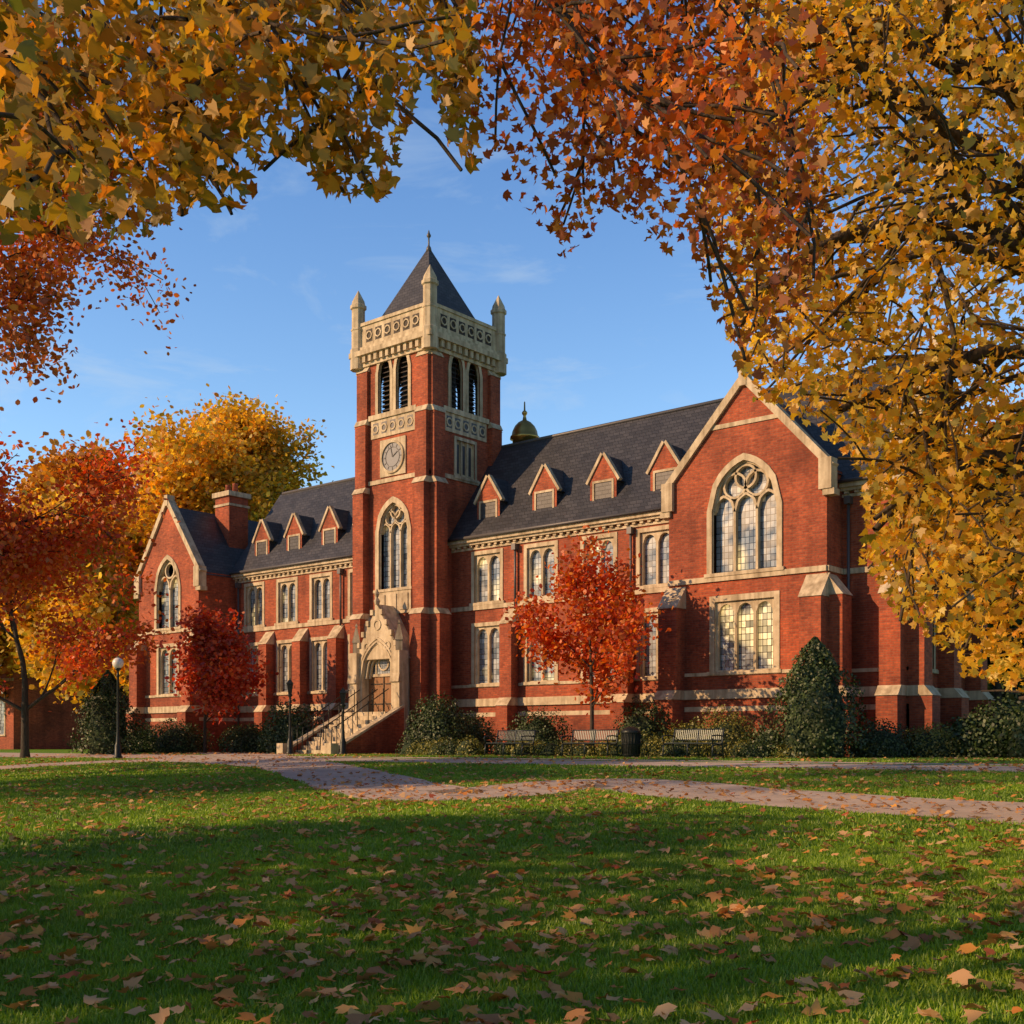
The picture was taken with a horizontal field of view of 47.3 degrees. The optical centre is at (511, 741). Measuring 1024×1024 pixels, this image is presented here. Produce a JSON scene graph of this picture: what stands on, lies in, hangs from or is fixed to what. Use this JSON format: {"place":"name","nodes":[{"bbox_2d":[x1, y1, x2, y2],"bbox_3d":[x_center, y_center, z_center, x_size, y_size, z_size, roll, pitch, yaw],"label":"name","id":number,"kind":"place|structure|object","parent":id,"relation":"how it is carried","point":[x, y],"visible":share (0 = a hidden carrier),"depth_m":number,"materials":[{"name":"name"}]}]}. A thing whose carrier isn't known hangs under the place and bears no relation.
{"place":"outdoors","nodes":[
{"label":"outdoors","id":0,"kind":"place"},
{"bbox_2d":[0,758,333,769],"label":"path","id":1,"kind":"structure","parent":0,"point":[263,763],"depth_m":38.70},
{"bbox_2d":[109,383,333,571],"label":"tree","id":2,"kind":"object","parent":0,"point":[208,464],"depth_m":76.56,"materials":[{"name":"yellow plant"}]},
{"bbox_2d":[0,0,486,247],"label":"foliage","id":3,"kind":"object","parent":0,"point":[170,145],"depth_m":6.55,"materials":[{"name":"yellow plant"}]},
{"bbox_2d":[0,840,1023,1023],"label":"grass","id":4,"kind":"structure","parent":0,"point":[811,860],"depth_m":7.62,"materials":[{"name":"green plant"}]},
{"bbox_2d":[0,768,1023,866],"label":"grass","id":5,"kind":"structure","parent":0,"point":[452,818],"depth_m":15.81,"materials":[{"name":"green plant"}]},
{"bbox_2d":[0,749,1023,1023],"bbox_3d":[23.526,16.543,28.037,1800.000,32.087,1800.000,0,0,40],"label":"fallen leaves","id":6,"kind":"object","parent":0,"point":[838,977],"depth_m":7.57,"materials":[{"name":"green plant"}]},
{"bbox_2d":[0,629,80,701],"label":"tree","id":7,"kind":"object","parent":6,"relation":"on","point":[5,670],"depth_m":77.16,"materials":[{"name":"plant"}]},
{"bbox_2d":[0,549,142,748],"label":"neighbour hall","id":8,"kind":"structure","parent":6,"relation":"on","point":[52,729],"depth_m":79.92,"materials":[{"name":"brick"}]},
{"bbox_2d":[0,474,147,713],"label":"tree","id":9,"kind":"object","parent":6,"relation":"on","point":[100,608],"depth_m":70.14,"materials":[{"name":"plant"}]},
{"bbox_2d":[2,429,146,618],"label":"tree","id":10,"kind":"object","parent":6,"relation":"on","point":[53,465],"depth_m":82.32,"materials":[{"name":"orange plant"}]},
{"bbox_2d":[0,418,179,705],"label":"tree","id":11,"kind":"object","parent":6,"relation":"on","point":[22,547],"depth_m":28.78,"materials":[{"name":"red plant"}]},
{"bbox_2d":[0,501,186,757],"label":"red maple","id":12,"kind":"object","parent":6,"relation":"on","point":[84,663],"depth_m":48.07,"materials":[{"name":"red plant"}]},
{"bbox_2d":[0,0,195,410],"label":"tree foliage","id":13,"kind":"object","parent":6,"relation":"on","point":[31,290],"depth_m":22.84,"materials":[{"name":"orange plant"}]},
{"bbox_2d":[63,669,153,754],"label":"evergreen shrub","id":14,"kind":"object","parent":6,"relation":"on","point":[110,680],"depth_m":50.14,"materials":[{"name":"green plant"}]},
{"bbox_2d":[112,656,123,758],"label":"lamp post","id":15,"kind":"object","parent":6,"relation":"on","point":[117,663],"visible":1,"depth_m":43.94,"materials":[{"name":"metal"}]},
{"bbox_2d":[126,720,154,752],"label":"shrub","id":16,"kind":"object","parent":6,"relation":"on","point":[139,738],"depth_m":53.91,"materials":[{"name":"green plant"}]},
{"bbox_2d":[137,717,216,752],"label":"shrub","id":17,"kind":"object","parent":6,"relation":"on","point":[194,740],"depth_m":52.45,"materials":[{"name":"green plant"}]},
{"bbox_2d":[164,596,280,752],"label":"maple","id":18,"kind":"object","parent":6,"relation":"on","point":[217,661],"depth_m":51.77,"materials":[{"name":"red plant"}]},
{"bbox_2d":[216,723,271,752],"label":"shrub","id":19,"kind":"object","parent":6,"relation":"on","point":[232,736],"depth_m":52.41,"materials":[{"name":"green plant"}]},
{"bbox_2d":[256,697,322,753],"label":"shrub","id":20,"kind":"object","parent":6,"relation":"on","point":[269,730],"depth_m":49.80,"materials":[{"name":"green plant"}]},
{"bbox_2d":[286,679,293,753],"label":"lamp post","id":21,"kind":"object","parent":6,"relation":"on","point":[289,683],"visible":0.96,"depth_m":46.93,"materials":[{"name":"metal"}]},
{"bbox_2d":[339,688,346,754],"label":"lamp post","id":22,"kind":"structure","parent":6,"relation":"on","point":[342,692],"depth_m":43.89,"materials":[{"name":"metal"}]},
{"bbox_2d":[395,733,428,754],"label":"hedge","id":23,"kind":"object","parent":6,"relation":"on","point":[399,749],"depth_m":43.07,"materials":[{"name":"green plant"}]},
{"bbox_2d":[405,738,432,754],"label":"hedge","id":24,"kind":"object","parent":6,"relation":"on","point":[414,747],"depth_m":42.29,"materials":[{"name":"green plant"}]},
{"bbox_2d":[400,690,473,754],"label":"shrub","id":25,"kind":"object","parent":6,"relation":"on","point":[424,716],"depth_m":43.76,"materials":[{"name":"green plant"}]},
{"bbox_2d":[419,736,458,755],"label":"hedge","id":26,"kind":"object","parent":6,"relation":"on","point":[440,740],"depth_m":41.49,"materials":[{"name":"green plant"}]},
{"bbox_2d":[437,738,460,754],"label":"hedge","id":27,"kind":"object","parent":6,"relation":"on","point":[451,745],"depth_m":41.25,"materials":[{"name":"green plant"}]},
{"bbox_2d":[455,735,484,755],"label":"hedge","id":28,"kind":"object","parent":6,"relation":"on","point":[481,749],"depth_m":40.62,"materials":[{"name":"green plant"}]},
{"bbox_2d":[458,709,500,753],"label":"shrub","id":29,"kind":"object","parent":6,"relation":"on","point":[486,731],"depth_m":45.53,"materials":[{"name":"green plant"}]},
{"bbox_2d":[486,741,513,755],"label":"hedge","id":30,"kind":"object","parent":6,"relation":"on","point":[499,746],"depth_m":40.83,"materials":[{"name":"green plant"}]},
{"bbox_2d":[483,730,536,756],"bbox_3d":[-0.081,0.049,39.129,1.800,0.911,0.742,0,0,44],"label":"bench","id":31,"kind":"object","parent":6,"relation":"on","point":[521,740],"visible":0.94,"depth_m":39.25,"materials":[{"name":"grey paint"}]},
{"bbox_2d":[0,836,1023,1023],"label":"fallen leaves","id":32,"kind":"object","parent":6,"relation":"on","point":[961,976],"visible":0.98,"depth_m":7.68,"materials":[{"name":"orange plant"}]},
{"bbox_2d":[0,763,1023,863],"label":"fallen leaves","id":33,"kind":"object","parent":6,"relation":"on","point":[636,827],"visible":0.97,"depth_m":17.40,"materials":[{"name":"orange plant"}]},
{"bbox_2d":[0,753,1023,788],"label":"grass","id":34,"kind":"structure","parent":6,"relation":"on","point":[148,774],"depth_m":30.57,"materials":[{"name":"green plant"}]},
{"bbox_2d":[0,752,1023,787],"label":"fallen leaves","id":35,"kind":"object","parent":6,"relation":"on","point":[482,762],"visible":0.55,"depth_m":32.99,"materials":[{"name":"orange plant"}]},
{"bbox_2d":[505,739,531,755],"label":"hedge","id":36,"kind":"object","parent":6,"relation":"on","point":[518,751],"depth_m":40.21,"materials":[{"name":"green plant"}]},
{"bbox_2d":[519,739,544,755],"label":"hedge","id":37,"kind":"object","parent":6,"relation":"on","point":[531,749],"depth_m":40.11,"materials":[{"name":"green plant"}]},
{"bbox_2d":[532,738,568,755],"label":"hedge","id":38,"kind":"object","parent":6,"relation":"on","point":[538,748],"depth_m":39.34,"materials":[{"name":"green plant"}]},
{"bbox_2d":[126,230,994,756],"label":"hall","id":39,"kind":"structure","parent":6,"relation":"on","point":[420,544],"depth_m":48.34,"materials":[{"name":"brick"}]},
{"bbox_2d":[292,688,388,752],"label":"entrance handrails","id":40,"kind":"object","parent":39,"relation":"attached to","point":[337,717],"visible":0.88,"depth_m":47.70,"materials":[{"name":"metal"}]},
{"bbox_2d":[555,740,576,755],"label":"hedge","id":41,"kind":"object","parent":6,"relation":"on","point":[558,750],"depth_m":39.08,"materials":[{"name":"green plant"}]},
{"bbox_2d":[564,739,598,755],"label":"hedge","id":42,"kind":"object","parent":6,"relation":"on","point":[590,749],"depth_m":38.55,"materials":[{"name":"green plant"}]},
{"bbox_2d":[499,525,673,745],"bbox_3d":[2.939,-3.464,39.536,7.480,8.128,5.487,0,0,64],"label":"maple","id":43,"kind":"object","parent":6,"relation":"on","point":[613,627],"depth_m":39.62,"materials":[{"name":"plant"}]},
{"bbox_2d":[561,729,619,757],"bbox_3d":[2.468,0.049,37.146,1.800,0.911,0.742,0,0,38],"label":"bench","id":44,"kind":"object","parent":6,"relation":"on","point":[594,738],"visible":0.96,"depth_m":37.31,"materials":[{"name":"grey paint"}]},
{"bbox_2d":[591,737,612,755],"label":"hedge","id":45,"kind":"object","parent":6,"relation":"on","point":[599,746],"depth_m":38.40,"materials":[{"name":"green plant"}]},
{"bbox_2d":[601,732,622,756],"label":"hedge","id":46,"kind":"object","parent":6,"relation":"on","point":[619,737],"depth_m":37.92,"materials":[{"name":"green plant"}]},
{"bbox_2d":[621,726,640,757],"bbox_3d":[3.658,0.010,35.962,0.650,0.980,0.651,0,0,40],"label":"trash can","id":47,"kind":"object","parent":6,"relation":"on","point":[630,741],"visible":0.97,"depth_m":35.73,"materials":[{"name":"metal"}]},
{"bbox_2d":[610,696,675,742],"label":"shrub","id":48,"kind":"object","parent":6,"relation":"on","point":[647,709],"depth_m":40.30,"materials":[{"name":"green plant"}]},
{"bbox_2d":[641,730,655,747],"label":"hedge","id":49,"kind":"object","parent":6,"relation":"on","point":[645,738],"depth_m":37.90,"materials":[{"name":"green plant"}]},
{"bbox_2d":[639,731,670,756],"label":"hedge","id":50,"kind":"object","parent":6,"relation":"on","point":[654,741],"depth_m":37.08,"materials":[{"name":"green plant"}]},
{"bbox_2d":[649,737,671,756],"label":"hedge","id":51,"kind":"object","parent":6,"relation":"on","point":[660,746],"depth_m":36.94,"materials":[{"name":"green plant"}]},
{"bbox_2d":[659,737,696,756],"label":"hedge","id":52,"kind":"object","parent":6,"relation":"on","point":[678,750],"depth_m":36.47,"materials":[{"name":"green plant"}]},
{"bbox_2d":[662,728,724,757],"bbox_3d":[5.388,0.049,34.852,1.800,0.911,0.742,0,0,41],"label":"bench","id":53,"kind":"object","parent":6,"relation":"on","point":[697,739],"visible":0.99,"depth_m":35.01,"materials":[{"name":"grey paint"}]},
{"bbox_2d":[678,736,717,756],"bbox_3d":[5.749,0.163,36.776,1.398,0.724,1.337,0,0,40],"label":"hedge","id":54,"kind":"object","parent":6,"relation":"on","point":[709,751],"depth_m":36.36,"materials":[{"name":"green plant"}]},
{"bbox_2d":[686,704,761,756],"bbox_3d":[6.958,-0.363,38.162,2.706,1.756,2.960,0,0,40],"label":"shrub","id":55,"kind":"object","parent":6,"relation":"on","point":[733,719],"depth_m":37.62,"materials":[{"name":"green plant"}]},
{"bbox_2d":[724,737,749,757],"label":"hedge","id":56,"kind":"object","parent":6,"relation":"on","point":[736,748],"depth_m":35.51,"materials":[{"name":"green plant"}]},
{"bbox_2d":[739,737,775,757],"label":"hedge","id":57,"kind":"object","parent":6,"relation":"on","point":[744,750],"depth_m":34.79,"materials":[{"name":"green plant"}]},
{"bbox_2d":[770,744,782,757],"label":"hedge","id":58,"kind":"object","parent":6,"relation":"on","point":[777,749],"depth_m":34.86,"materials":[{"name":"green plant"}]},
{"bbox_2d":[769,742,804,757],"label":"hedge","id":59,"kind":"object","parent":6,"relation":"on","point":[784,745],"depth_m":34.44,"materials":[{"name":"green plant"}]},
{"bbox_2d":[745,636,885,758],"bbox_3d":[9.155,-1.303,34.810,4.076,3.677,3.961,0,0,40],"label":"conical shrub","id":60,"kind":"object","parent":6,"relation":"on","point":[816,648],"depth_m":34.12,"materials":[{"name":"green plant"}]},
{"bbox_2d":[698,0,1023,699],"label":"golden maple","id":61,"kind":"object","parent":6,"relation":"on","point":[924,534],"depth_m":12.43,"materials":[{"name":"plant"}]},
{"bbox_2d":[844,717,921,757],"bbox_3d":[11.168,-0.117,35.780,2.802,1.281,2.767,0,0,40],"label":"shrub","id":62,"kind":"object","parent":6,"relation":"on","point":[886,729],"depth_m":35.12,"materials":[{"name":"green plant"}]},
{"bbox_2d":[901,722,966,757],"bbox_3d":[12.756,-0.053,36.005,2.576,1.144,2.530,0,0,40],"label":"shrub","id":63,"kind":"object","parent":6,"relation":"on","point":[941,732],"depth_m":35.21,"materials":[{"name":"green plant"}]},
{"bbox_2d":[942,714,1008,757],"bbox_3d":[14.143,-0.168,35.847,2.478,1.394,2.310,0,0,40],"label":"shrub","id":64,"kind":"object","parent":6,"relation":"on","point":[961,725],"depth_m":35.24,"materials":[{"name":"green plant"}]},
{"bbox_2d":[963,695,1023,757],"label":"shrub","id":65,"kind":"object","parent":6,"relation":"on","point":[997,712],"depth_m":35.40,"materials":[{"name":"green plant"}]},
{"bbox_2d":[972,505,1023,713],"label":"dark tree","id":66,"kind":"object","parent":6,"relation":"on","point":[1017,621],"depth_m":47.84,"materials":[{"name":"plant"}]},
{"bbox_2d":[973,464,1023,703],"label":"dark tree","id":67,"kind":"object","parent":6,"relation":"on","point":[997,477],"depth_m":56.18,"materials":[{"name":"plant"}]},
{"bbox_2d":[987,674,1018,711],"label":"trees","id":68,"kind":"object","parent":6,"relation":"on","point":[1009,694],"depth_m":89.21,"materials":[{"name":"green plant"}]},
{"bbox_2d":[993,703,1023,757],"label":"shrub","id":69,"kind":"object","parent":6,"relation":"on","point":[1012,725],"depth_m":33.92,"materials":[{"name":"green plant"}]},
{"bbox_2d":[1001,680,1023,714],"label":"trees","id":70,"kind":"object","parent":6,"relation":"on","point":[1015,694],"visible":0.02,"depth_m":88.08,"materials":[{"name":"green plant"}]},
{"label":"tree wood","id":71,"kind":"object","parent":6,"relation":"on","visible":0},
{"bbox_2d":[963,391,1023,476],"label":"tree","id":72,"kind":"object","parent":71,"relation":"attached to","point":[1020,426],"visible":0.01,"depth_m":58.02,"materials":[{"name":"yellow plant"}]},
{"bbox_2d":[0,753,1023,771],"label":"path","id":73,"kind":"structure","parent":0,"point":[881,765],"depth_m":31.51,"materials":[{"name":"grey concrete"}]},
{"bbox_2d":[0,0,1023,504],"label":"sky","id":74,"kind":"structure","parent":0,"point":[618,327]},
{"bbox_2d":[504,705,575,743],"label":"shrub","id":75,"kind":"object","parent":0,"point":[535,719],"depth_m":42.53,"materials":[{"name":"green plant"}]},
{"bbox_2d":[199,752,1023,824],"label":"path","id":76,"kind":"structure","parent":0,"point":[778,798],"depth_m":20.85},
{"bbox_2d":[249,754,308,754],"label":"path entrance","id":77,"kind":"object","parent":76,"relation":"on","point":[269,754],"visible":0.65,"depth_m":45.62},
{"bbox_2d":[442,0,837,379],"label":"tree","id":78,"kind":"object","parent":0,"point":[552,25],"depth_m":7.72,"materials":[{"name":"orange plant"}]},
{"bbox_2d":[664,719,708,741],"bbox_3d":[5.965,-0.133,39.543,1.899,1.301,1.998,0,0,40],"label":"shrub","id":79,"kind":"object","parent":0,"point":[684,726],"depth_m":39.32,"materials":[{"name":"green plant"}]},
{"bbox_2d":[734,724,785,744],"bbox_3d":[8.019,-0.018,36.800,1.977,1.073,2.266,0,0,40],"label":"shrub","id":80,"kind":"object","parent":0,"point":[755,737],"depth_m":36.61,"materials":[{"name":"green plant"}]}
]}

